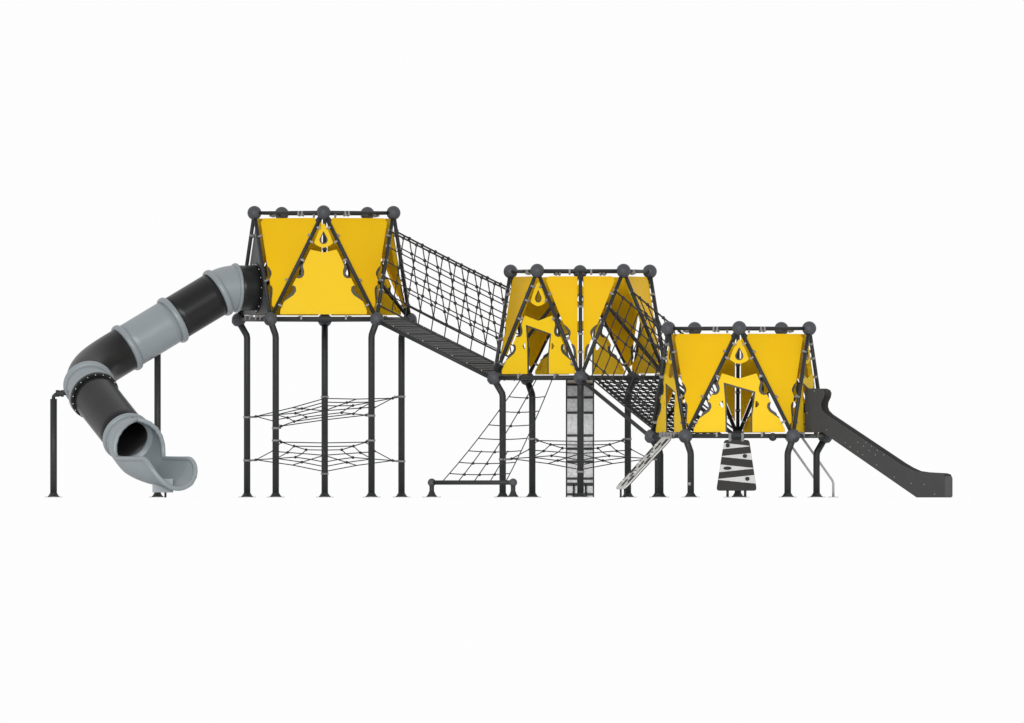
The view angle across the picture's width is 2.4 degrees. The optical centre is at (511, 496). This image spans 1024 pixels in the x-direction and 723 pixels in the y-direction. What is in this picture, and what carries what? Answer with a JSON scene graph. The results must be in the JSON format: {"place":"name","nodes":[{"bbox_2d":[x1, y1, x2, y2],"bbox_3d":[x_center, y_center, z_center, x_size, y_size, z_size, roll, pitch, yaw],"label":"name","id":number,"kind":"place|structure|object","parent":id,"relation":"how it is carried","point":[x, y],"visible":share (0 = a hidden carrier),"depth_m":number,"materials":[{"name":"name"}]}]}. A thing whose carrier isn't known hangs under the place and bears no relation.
{"place":"outdoors","nodes":[
{"label":"outdoors","id":0,"kind":"place"},
{"bbox_2d":[232,205,416,496],"bbox_3d":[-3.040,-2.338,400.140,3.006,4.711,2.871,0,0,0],"label":"play tower","id":1,"kind":"structure","parent":0,"point":[302,273],"depth_m":399.06,"materials":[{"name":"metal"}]},
{"bbox_2d":[243,439,404,474],"bbox_3d":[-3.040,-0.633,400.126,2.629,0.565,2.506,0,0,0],"label":"climbing net","id":2,"kind":"object","parent":1,"relation":"attached to","point":[323,450],"visible":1,"depth_m":400.13,"materials":[{"name":"black fabric"}]},
{"bbox_2d":[243,396,404,428],"bbox_3d":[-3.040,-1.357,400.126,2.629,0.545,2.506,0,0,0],"label":"climbing net","id":3,"kind":"object","parent":1,"relation":"attached to","point":[324,405],"visible":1,"depth_m":400.13,"materials":[{"name":"black fabric"}]},
{"bbox_2d":[376,229,524,380],"bbox_3d":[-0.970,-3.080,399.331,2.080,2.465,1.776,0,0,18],"label":"net bridge","id":4,"kind":"structure","parent":0,"point":[467,358],"depth_m":399.15,"materials":[{"name":"black fabric"}]},
{"bbox_2d":[0,497,1023,497],"bbox_3d":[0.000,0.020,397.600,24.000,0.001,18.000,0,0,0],"label":"ground","id":5,"kind":"structure","parent":0,"point":[511,497],"depth_m":391.98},
{"bbox_2d":[48,263,262,496],"bbox_3d":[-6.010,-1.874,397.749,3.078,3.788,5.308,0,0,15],"label":"tube slide","id":6,"kind":"object","parent":5,"relation":"on","point":[130,437],"visible":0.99,"depth_m":398.30,"materials":[{"name":"plastic"}]},
{"bbox_2d":[426,380,551,496],"bbox_3d":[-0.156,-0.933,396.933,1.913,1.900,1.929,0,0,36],"label":"ladder net","id":7,"kind":"object","parent":5,"relation":"on","point":[432,482],"visible":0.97,"depth_m":396.63,"materials":[{"name":"black fabric"}]},
{"bbox_2d":[616,432,674,496],"bbox_3d":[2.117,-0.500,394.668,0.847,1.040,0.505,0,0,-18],"label":"climbing ramp","id":8,"kind":"structure","parent":5,"relation":"on","point":[645,461],"depth_m":394.59,"materials":[{"name":"metal"}]},
{"bbox_2d":[717,433,755,496],"bbox_3d":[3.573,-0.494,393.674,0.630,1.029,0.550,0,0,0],"label":"climbing board","id":9,"kind":"object","parent":5,"relation":"on","point":[736,471],"visible":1,"depth_m":393.59,"materials":[{"name":"plastic"}]},
{"bbox_2d":[644,321,831,496],"bbox_3d":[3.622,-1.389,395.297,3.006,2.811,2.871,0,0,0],"label":"play tower","id":10,"kind":"structure","parent":5,"relation":"on","point":[777,365],"depth_m":394.27,"materials":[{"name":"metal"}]},
{"bbox_2d":[581,289,733,434],"bbox_3d":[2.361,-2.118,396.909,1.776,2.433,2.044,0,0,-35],"label":"net bridge","id":11,"kind":"structure","parent":10,"relation":"on","point":[643,416],"depth_m":396.93,"materials":[{"name":"black fabric"}]},
{"bbox_2d":[785,438,834,496],"bbox_3d":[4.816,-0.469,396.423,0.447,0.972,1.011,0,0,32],"label":"sliding rails","id":12,"kind":"object","parent":5,"relation":"on","point":[821,465],"visible":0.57,"depth_m":396.50,"materials":[{"name":"silver metal"}]},
{"bbox_2d":[804,388,952,496],"bbox_3d":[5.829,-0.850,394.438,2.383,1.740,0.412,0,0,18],"label":"straight slide","id":13,"kind":"object","parent":5,"relation":"on","point":[821,417],"visible":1,"depth_m":394.32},
{"bbox_2d":[0,0,1023,722],"label":"sky","id":14,"kind":"structure","parent":0,"point":[852,169],"materials":[{"name":"white"}]},
{"bbox_2d":[487,264,665,496],"bbox_3d":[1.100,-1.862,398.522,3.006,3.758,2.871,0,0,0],"label":"play tower","id":15,"kind":"structure","parent":0,"point":[539,304],"depth_m":398.10,"materials":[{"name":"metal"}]},
{"bbox_2d":[499,438,656,472],"bbox_3d":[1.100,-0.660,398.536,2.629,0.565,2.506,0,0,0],"label":"climbing net","id":16,"kind":"object","parent":15,"relation":"attached to","point":[562,448],"visible":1,"depth_m":398.54,"materials":[{"name":"black fabric"}]},
{"bbox_2d":[566,380,593,496],"bbox_3d":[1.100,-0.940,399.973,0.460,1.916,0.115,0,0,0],"label":"climbing wall","id":17,"kind":"structure","parent":0,"point":[571,429],"depth_m":399.99,"materials":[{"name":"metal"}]}
]}

